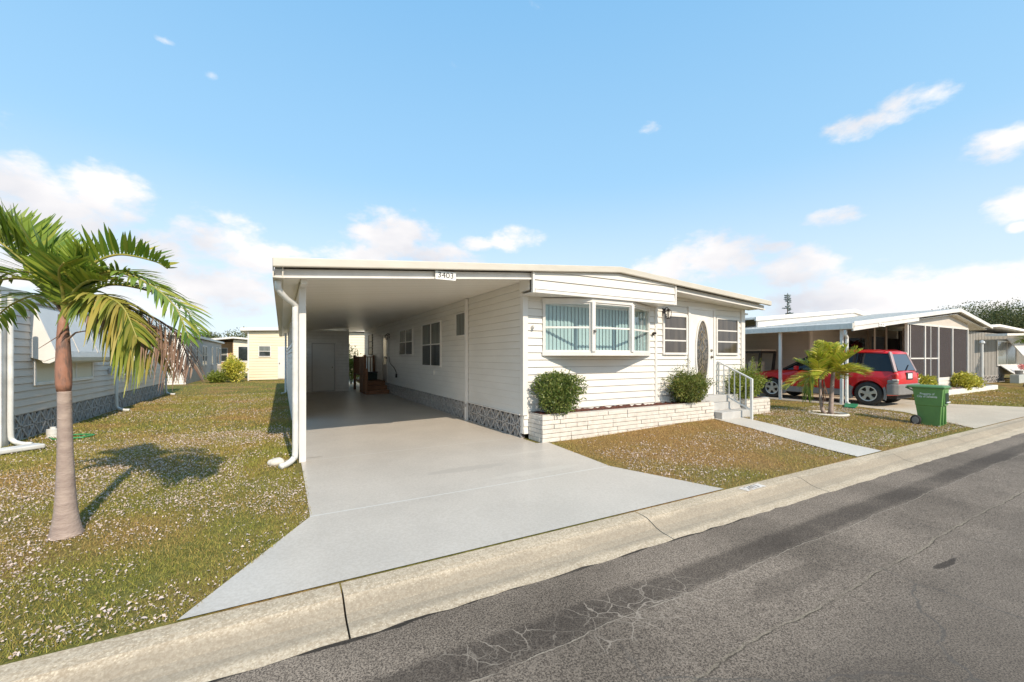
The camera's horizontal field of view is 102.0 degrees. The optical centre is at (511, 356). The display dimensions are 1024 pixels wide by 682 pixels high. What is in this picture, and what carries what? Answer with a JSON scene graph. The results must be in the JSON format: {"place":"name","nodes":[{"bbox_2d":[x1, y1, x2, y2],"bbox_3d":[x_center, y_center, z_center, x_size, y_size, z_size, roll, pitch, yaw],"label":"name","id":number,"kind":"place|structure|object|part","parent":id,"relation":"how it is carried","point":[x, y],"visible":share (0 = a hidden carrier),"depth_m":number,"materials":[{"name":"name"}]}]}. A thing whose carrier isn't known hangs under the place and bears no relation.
{"place":"outdoors","nodes":[
{"label":"outdoors","id":0,"kind":"place"},
{"bbox_2d":[368,371,377,379],"bbox_3d":[-6.201,0.825,18.290,0.460,0.350,0.540,0,0,-29],"label":"storage crate","id":1,"kind":"object","parent":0,"point":[372,375],"visible":0.61,"depth_m":18.07,"materials":[{"name":"black plastic"}]},
{"bbox_2d":[178,381,722,619],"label":"driveway","id":2,"kind":"structure","parent":0,"point":[392,481],"depth_m":4.75,"materials":[{"name":"grey concrete"}]},
{"bbox_2d":[353,355,388,394],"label":"wooden deck","id":3,"kind":"structure","parent":2,"relation":"on","point":[377,386],"depth_m":17.25,"materials":[{"name":"brown wood"}]},
{"bbox_2d":[0,373,1023,665],"bbox_3d":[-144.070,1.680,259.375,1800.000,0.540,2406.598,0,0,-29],"label":"ground","id":4,"kind":"structure","parent":0,"point":[202,389],"depth_m":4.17,"materials":[{"name":"green plant"}]},
{"bbox_2d":[0,443,44,454],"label":"white drain pipe","id":5,"kind":"object","parent":4,"relation":"on","point":[18,448],"visible":1,"depth_m":6.50,"materials":[{"name":"white plastic"}]},
{"bbox_2d":[46,426,56,437],"bbox_3d":[-8.545,1.400,7.722,0.180,0.200,0.177,0,0,-29],"label":"white spigot cap","id":6,"kind":"object","parent":4,"relation":"on","point":[51,431],"visible":0.81,"depth_m":7.66,"materials":[{"name":"white plastic"}]},
{"bbox_2d":[48,433,94,439],"bbox_3d":[-8.127,1.465,7.633,0.628,0.038,0.500,0,0,-29],"label":"garden hose","id":7,"kind":"object","parent":4,"relation":"on","point":[88,435],"visible":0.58,"depth_m":7.67,"materials":[{"name":"green rubber"}]},
{"bbox_2d":[0,286,174,447],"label":"gray sided home","id":8,"kind":"object","parent":4,"relation":"on","point":[28,399],"visible":0.7,"depth_m":8.05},
{"bbox_2d":[32,358,93,385],"bbox_3d":[-9.665,-0.060,9.016,0.057,1.200,2.770,0,0,-29],"label":"window","id":9,"kind":"structure","parent":8,"relation":"in","point":[44,373],"depth_m":8.40,"materials":[{"name":"beige glass"}]},
{"bbox_2d":[123,361,152,374],"bbox_3d":[-12.215,-0.060,13.606,0.057,1.200,3.070,0,0,-29],"label":"window","id":10,"kind":"structure","parent":8,"relation":"in","point":[151,361],"depth_m":14.05,"materials":[{"name":"beige glass"}]},
{"bbox_2d":[0,197,214,540],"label":"palm tree","id":11,"kind":"object","parent":4,"relation":"on","point":[65,272],"visible":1,"depth_m":3.52,"materials":[{"name":"green plant"}]},
{"bbox_2d":[164,332,223,384],"bbox_3d":[-24.795,-0.050,27.752,7.600,3.100,15.800,0,0,-29],"label":"white rear home","id":12,"kind":"object","parent":4,"relation":"on","point":[209,349],"visible":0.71,"depth_m":27.65,"materials":[{"name":"white"}]},
{"bbox_2d":[189,343,192,366],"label":"window","id":13,"kind":"structure","parent":12,"relation":"in","point":[190,343],"depth_m":23.81,"materials":[{"name":"grey glass"}]},
{"bbox_2d":[195,346,198,365],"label":"window","id":14,"kind":"structure","parent":12,"relation":"in","point":[197,352],"depth_m":25.79,"materials":[{"name":"grey glass"}]},
{"bbox_2d":[202,345,204,365],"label":"window","id":15,"kind":"structure","parent":12,"relation":"in","point":[203,346],"depth_m":27.77,"materials":[{"name":"grey glass"}]},
{"bbox_2d":[205,346,206,364],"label":"window","id":16,"kind":"structure","parent":12,"relation":"in","point":[205,346],"depth_m":28.68,"materials":[{"name":"grey glass"}]},
{"bbox_2d":[211,347,212,364],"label":"window","id":17,"kind":"structure","parent":12,"relation":"in","point":[211,347],"depth_m":31.05,"materials":[{"name":"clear glass"}]},
{"bbox_2d":[216,347,217,363],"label":"window","id":18,"kind":"structure","parent":12,"relation":"in","point":[216,347],"depth_m":33.41,"materials":[{"name":"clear glass"}]},
{"bbox_2d":[219,348,220,363],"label":"window","id":19,"kind":"structure","parent":12,"relation":"in","point":[219,348],"depth_m":35.08,"materials":[{"name":"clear glass"}]},
{"bbox_2d":[192,331,220,338],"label":"background tree","id":20,"kind":"object","parent":4,"relation":"on","point":[214,335],"visible":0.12,"depth_m":58.52,"materials":[{"name":"green plant"}]},
{"bbox_2d":[203,369,231,382],"bbox_3d":[-17.189,1.066,24.388,1.626,0.882,1.373,0,0,-29],"label":"bush","id":21,"kind":"object","parent":4,"relation":"on","point":[218,377],"visible":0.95,"depth_m":24.00,"materials":[{"name":"green plant"}]},
{"bbox_2d":[217,364,222,373],"bbox_3d":[-21.973,1.025,31.836,1.200,0.950,1.000,0,0,-29],"label":"air conditioner","id":22,"kind":"object","parent":4,"relation":"on","point":[218,367],"visible":0.17,"depth_m":31.30,"materials":[{"name":"grey"}]},
{"bbox_2d":[211,337,247,372],"bbox_3d":[-26.216,-0.180,43.491,10.000,3.360,10.500,0,0,-29],"label":"cream rear home","id":23,"kind":"object","parent":4,"relation":"on","point":[237,347],"visible":0.2,"depth_m":38.76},
{"bbox_2d":[221,348,227,361],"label":"window","id":24,"kind":"structure","parent":23,"relation":"in","point":[224,351],"depth_m":38.96,"materials":[{"name":"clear glass"}]},
{"bbox_2d":[237,346,247,361],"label":"window","id":25,"kind":"structure","parent":23,"relation":"in","point":[242,351],"depth_m":38.64,"materials":[{"name":"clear glass"}]},
{"bbox_2d":[219,326,247,337],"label":"background tree","id":26,"kind":"object","parent":4,"relation":"on","point":[227,334],"visible":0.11,"depth_m":54.63,"materials":[{"name":"green plant"}]},
{"bbox_2d":[220,353,248,381],"bbox_3d":[-16.536,0.614,24.662,1.326,1.780,1.346,0,0,22],"label":"yellow shrub","id":27,"kind":"object","parent":4,"relation":"on","point":[233,368],"visible":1,"depth_m":24.41,"materials":[{"name":"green plant"}]},
{"bbox_2d":[240,327,287,380],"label":"yellow shed","id":28,"kind":"structure","parent":4,"relation":"on","point":[266,353],"depth_m":26.63,"materials":[{"name":"beige"}]},
{"bbox_2d":[258,346,270,356],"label":"window","id":29,"kind":"structure","parent":28,"relation":"in","point":[263,351],"depth_m":26.59,"materials":[{"name":"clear glass"}]},
{"bbox_2d":[278,347,284,378],"bbox_3d":[-14.846,0.375,27.140,0.840,2.050,0.110,0,0,-29],"label":"door","id":30,"kind":"structure","parent":28,"relation":"in","point":[281,350],"depth_m":27.05,"materials":[{"name":"white wood"}]},
{"bbox_2d":[267,457,284,465],"bbox_3d":[-3.276,1.459,5.753,0.215,0.127,0.177,0,0,-29],"label":"shell rock","id":31,"kind":"object","parent":4,"relation":"on","point":[277,461],"visible":0.8,"depth_m":5.70,"materials":[{"name":"white stone"}]},
{"bbox_2d":[349,344,362,383],"bbox_3d":[-8.813,0.382,22.852,1.866,2.245,1.698,0,0,-29],"label":"garden shrub","id":32,"kind":"object","parent":4,"relation":"on","point":[351,368],"visible":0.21,"depth_m":22.72,"materials":[{"name":"green plant"}]},
{"bbox_2d":[349,331,364,379],"bbox_3d":[-8.506,-0.200,29.421,8.300,3.400,6.300,0,0,-29],"label":"sunlit rear home","id":33,"kind":"object","parent":4,"relation":"on","point":[356,339],"depth_m":25.58,"materials":[{"name":"beige"}]},
{"bbox_2d":[0,390,1022,658],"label":"fallen petals","id":34,"kind":"object","parent":4,"relation":"on","point":[80,476],"visible":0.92,"depth_m":5.18,"materials":[{"name":"plant"}]},
{"bbox_2d":[0,417,1023,681],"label":"kerb","id":35,"kind":"structure","parent":4,"relation":"on","point":[228,643],"depth_m":2.92,"materials":[{"name":"concrete"}]},
{"bbox_2d":[739,483,764,490],"bbox_3d":[2.955,1.596,5.090,0.410,0.012,0.110,0,0,-29],"label":"kerb number","id":36,"kind":"object","parent":35,"relation":"on","point":[751,487],"visible":1,"depth_m":5.08,"materials":[{"name":"white paint"}]},
{"bbox_2d":[272,257,771,469],"bbox_3d":[-2.466,-0.118,15.406,10.850,3.236,17.470,0,0,-29],"label":"mobile home","id":37,"kind":"object","parent":4,"relation":"on","point":[484,344],"visible":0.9,"depth_m":8.69,"materials":[{"name":"white"}]},
{"bbox_2d":[311,342,335,391],"bbox_3d":[-8.079,0.425,17.767,0.970,2.090,0.090,0,0,-29],"label":"storage door","id":38,"kind":"structure","parent":37,"relation":"in","point":[323,355],"depth_m":17.78,"materials":[{"name":"white"}]},
{"bbox_2d":[368,334,372,354],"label":"window","id":39,"kind":"structure","parent":37,"relation":"in","point":[370,342],"depth_m":20.42,"materials":[{"name":"grey glass"}]},
{"bbox_2d":[382,333,388,380],"bbox_3d":[-5.394,0.000,17.537,0.100,2.000,1.100,0,0,-29],"label":"side door","id":40,"kind":"structure","parent":37,"relation":"in","point":[384,342],"depth_m":17.60,"materials":[{"name":"white"}]},
{"bbox_2d":[399,327,412,355],"bbox_3d":[-3.749,-0.525,14.619,0.057,0.950,1.800,0,0,-29],"label":"window","id":41,"kind":"structure","parent":37,"relation":"in","point":[405,335],"depth_m":14.53,"materials":[{"name":"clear glass"}]},
{"bbox_2d":[421,320,441,367],"bbox_3d":[-2.382,-0.365,12.158,0.057,1.310,1.770,0,0,-29],"label":"window","id":42,"kind":"structure","parent":37,"relation":"in","point":[431,332],"depth_m":12.10,"materials":[{"name":"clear glass"}]},
{"bbox_2d":[455,311,463,336],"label":"window","id":43,"kind":"structure","parent":37,"relation":"in","point":[459,317],"depth_m":10.20,"materials":[{"name":"white glass"}]},
{"bbox_2d":[542,298,649,355],"bbox_3d":[1.882,-0.560,8.226,2.818,1.070,0.565,0,0,-29],"label":"bay window","id":44,"kind":"structure","parent":37,"relation":"in","point":[632,323],"depth_m":8.14,"materials":[{"name":"white glass"}]},
{"bbox_2d":[662,314,687,354],"bbox_3d":[3.730,-0.510,9.472,0.820,0.920,0.062,0,0,-29],"label":"window","id":45,"kind":"structure","parent":37,"relation":"in","point":[675,329],"depth_m":9.47,"materials":[{"name":"white glass"}]},
{"bbox_2d":[687,306,715,393],"bbox_3d":[4.545,-0.135,9.909,0.990,2.090,0.090,0,0,-29],"label":"front door","id":46,"kind":"structure","parent":37,"relation":"in","point":[701,321],"depth_m":9.93,"materials":[{"name":"white glass"}]},
{"bbox_2d":[716,317,738,354],"bbox_3d":[5.400,-0.515,10.399,0.900,0.930,0.062,0,0,-29],"label":"window","id":47,"kind":"structure","parent":37,"relation":"in","point":[727,329],"depth_m":10.40,"materials":[{"name":"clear glass"}]},
{"bbox_2d":[528,400,713,442],"bbox_3d":[2.458,1.400,8.519,4.685,0.800,0.472,0,0,-29],"label":"brick planter","id":48,"kind":"object","parent":4,"relation":"on","point":[544,427],"visible":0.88,"depth_m":7.98,"materials":[{"name":"white brick"}]},
{"bbox_2d":[530,368,587,415],"bbox_3d":[0.869,0.616,7.595,1.130,0.878,1.133,0,0,-29],"label":"shrub","id":49,"kind":"object","parent":48,"relation":"on","point":[557,394],"visible":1,"depth_m":7.41,"materials":[{"name":"green plant"}]},
{"bbox_2d":[661,358,717,403],"bbox_3d":[3.909,0.529,9.239,1.209,1.052,1.113,0,0,-29],"label":"shrub","id":50,"kind":"object","parent":48,"relation":"on","point":[690,387],"visible":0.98,"depth_m":9.06,"materials":[{"name":"green plant"}]},
{"bbox_2d":[701,393,749,419],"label":"front steps","id":51,"kind":"structure","parent":4,"relation":"on","point":[725,407],"depth_m":9.74,"materials":[{"name":"concrete"}]},
{"bbox_2d":[717,361,752,419],"bbox_3d":[5.272,0.769,9.827,0.050,1.342,0.871,0,0,-29],"label":"handrail","id":52,"kind":"object","parent":4,"relation":"on","point":[751,395],"visible":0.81,"depth_m":9.71,"materials":[{"name":"white metal"}]},
{"bbox_2d":[738,396,769,413],"bbox_3d":[6.011,1.380,10.493,1.018,0.740,0.472,0,0,-29],"label":"brick planter","id":53,"kind":"object","parent":4,"relation":"on","point":[761,404],"visible":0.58,"depth_m":10.31,"materials":[{"name":"white brick"}]},
{"bbox_2d":[722,356,771,398],"bbox_3d":[5.850,0.512,10.313,1.346,1.086,1.091,0,0,-29],"label":"shrub","id":54,"kind":"object","parent":53,"relation":"in","point":[758,382],"visible":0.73,"depth_m":10.23,"materials":[{"name":"green plant"}]},
{"bbox_2d":[782,293,792,313],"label":"norfolk pine","id":55,"kind":"object","parent":4,"relation":"on","point":[787,300],"visible":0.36,"depth_m":54.29,"materials":[{"name":"green plant"}]},
{"bbox_2d":[714,417,880,455],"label":"walkway","id":56,"kind":"structure","parent":4,"relation":"on","point":[826,443],"depth_m":7.83,"materials":[{"name":"concrete"}]},
{"bbox_2d":[780,339,872,416],"bbox_3d":[7.983,0.511,10.536,1.910,1.934,1.694,0,0,39],"label":"palm tree","id":57,"kind":"object","parent":4,"relation":"on","point":[824,358],"visible":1,"depth_m":10.41,"materials":[{"name":"green plant"}]},
{"bbox_2d":[844,403,857,407],"bbox_3d":[10.138,1.457,12.412,0.320,0.050,0.968,0,0,41],"label":"splash mat","id":58,"kind":"object","parent":4,"relation":"on","point":[848,405],"visible":1,"depth_m":12.34,"materials":[{"name":"green plastic"}]},
{"bbox_2d":[745,308,992,403],"bbox_3d":[12.461,-0.352,22.925,13.650,3.790,16.020,0,0,-29],"label":"neighbour home","id":59,"kind":"object","parent":4,"relation":"on","point":[933,342],"visible":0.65,"depth_m":17.13,"materials":[{"name":"white metal"}]},
{"bbox_2d":[844,336,865,349],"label":"window","id":60,"kind":"structure","parent":59,"relation":"in","point":[862,339],"depth_m":18.68,"materials":[{"name":"black glass"}]},
{"bbox_2d":[850,340,863,349],"bbox_3d":[15.292,-0.216,18.396,1.004,1.078,0.394,0,0,-29],"label":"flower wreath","id":61,"kind":"object","parent":59,"relation":"attached to","point":[858,344],"visible":0.29,"depth_m":18.34,"materials":[{"name":"green plant"}]},
{"bbox_2d":[872,337,884,349],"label":"curtained window","id":62,"kind":"structure","parent":59,"relation":"in","point":[880,341],"depth_m":19.71,"materials":[{"name":"black glass"}]},
{"bbox_2d":[888,339,897,349],"bbox_3d":[18.774,0.250,20.466,1.500,2.300,0.050,0,0,-29],"label":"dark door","id":63,"kind":"structure","parent":59,"relation":"in","point":[892,343],"depth_m":20.44,"materials":[{"name":"black"}]},
{"bbox_2d":[912,374,938,398],"bbox_3d":[14.307,1.036,14.518,0.963,0.938,1.052,0,0,-29],"label":"croton shrub","id":64,"kind":"object","parent":4,"relation":"on","point":[928,380],"visible":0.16,"depth_m":14.26,"materials":[{"name":"yellow plant"}]},
{"bbox_2d":[905,384,950,426],"bbox_3d":[9.680,1.118,9.650,0.561,0.935,0.695,0,0,-32],"label":"trash bin","id":65,"kind":"object","parent":4,"relation":"on","point":[932,402],"visible":1,"depth_m":9.47,"materials":[{"name":"green plastic"}]},
{"bbox_2d":[912,385,997,397],"bbox_3d":[18.592,1.407,17.293,8.900,0.386,0.420,0,0,-29],"label":"garden bed","id":66,"kind":"object","parent":4,"relation":"on","point":[958,390],"visible":0.39,"depth_m":17.33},
{"bbox_2d":[948,371,979,389],"bbox_3d":[18.940,0.986,17.418,1.120,0.837,0.971,0,0,-29],"label":"croton shrub","id":67,"kind":"object","parent":66,"relation":"on","point":[967,380],"visible":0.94,"depth_m":17.22,"materials":[{"name":"yellow plant"}]},
{"bbox_2d":[972,374,986,387],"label":"croton shrub","id":68,"kind":"object","parent":66,"relation":"on","point":[980,382],"visible":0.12,"depth_m":17.72,"materials":[{"name":"yellow plant"}]},
{"bbox_2d":[931,300,1023,326],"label":"oak tree","id":69,"kind":"object","parent":4,"relation":"on","point":[980,314],"visible":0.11,"depth_m":36.68,"materials":[{"name":"green plant"}]},
{"bbox_2d":[979,340,984,385],"bbox_3d":[22.569,0.350,19.914,0.203,2.300,0.203,0,0,-7],"label":"lamp pole","id":70,"kind":"object","parent":4,"relation":"on","point":[982,342],"visible":0.89,"depth_m":19.87,"materials":[{"name":"white metal"}]},
{"bbox_2d":[969,324,1023,382],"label":"gray home","id":71,"kind":"object","parent":4,"relation":"on","point":[1003,355],"visible":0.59,"depth_m":24.66,"materials":[{"name":"white metal"}]},
{"bbox_2d":[997,340,1016,365],"bbox_3d":[30.524,-0.225,25.570,3.960,1.510,0.057,0,0,-29],"label":"window","id":72,"kind":"structure","parent":71,"relation":"in","point":[1006,352],"depth_m":25.51,"materials":[{"name":"white glass"}]},
{"bbox_2d":[974,298,1023,328],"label":"oak tree","id":73,"kind":"object","parent":4,"relation":"on","point":[1017,323],"visible":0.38,"depth_m":36.01,"materials":[{"name":"green plant"}]},
{"bbox_2d":[1010,364,1023,382],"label":"planter box","id":74,"kind":"object","parent":4,"relation":"on","point":[1017,376],"visible":1,"depth_m":23.82,"materials":[{"name":"white concrete"}]},
{"bbox_2d":[1012,334,1023,386],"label":"leaning palm","id":75,"kind":"object","parent":4,"relation":"on","point":[1021,339],"visible":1,"depth_m":22.32,"materials":[{"name":"green plant"}]},
{"bbox_2d":[0,0,1023,337],"label":"sky","id":76,"kind":"structure","parent":0,"point":[867,156],"materials":[{"name":"blue"}]},
{"bbox_2d":[208,433,1023,681],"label":"road","id":77,"kind":"structure","parent":0,"point":[914,574],"depth_m":2.79,"materials":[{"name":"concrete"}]},
{"bbox_2d":[747,391,1023,427],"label":"neighbour driveway","id":78,"kind":"structure","parent":0,"point":[975,416],"depth_m":12.18,"materials":[{"name":"beige concrete"}]},
{"bbox_2d":[745,349,776,392],"bbox_3d":[10.176,0.586,18.235,1.140,1.800,2.400,0,0,-29],"label":"golf cart","id":79,"kind":"object","parent":78,"relation":"on","point":[759,351],"visible":0.09,"depth_m":17.49,"materials":[{"name":"brown metal"}]},
{"bbox_2d":[755,350,919,404],"bbox_3d":[10.952,0.622,14.470,1.926,1.729,4.517,0,0,-29],"label":"parked car","id":80,"kind":"object","parent":78,"relation":"on","point":[894,373],"visible":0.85,"depth_m":12.85,"materials":[{"name":"red paint"}]},
{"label":"rear window","id":81,"kind":"part","parent":80,"relation":"part of","materials":[{"name":"blue glass"}]}
]}

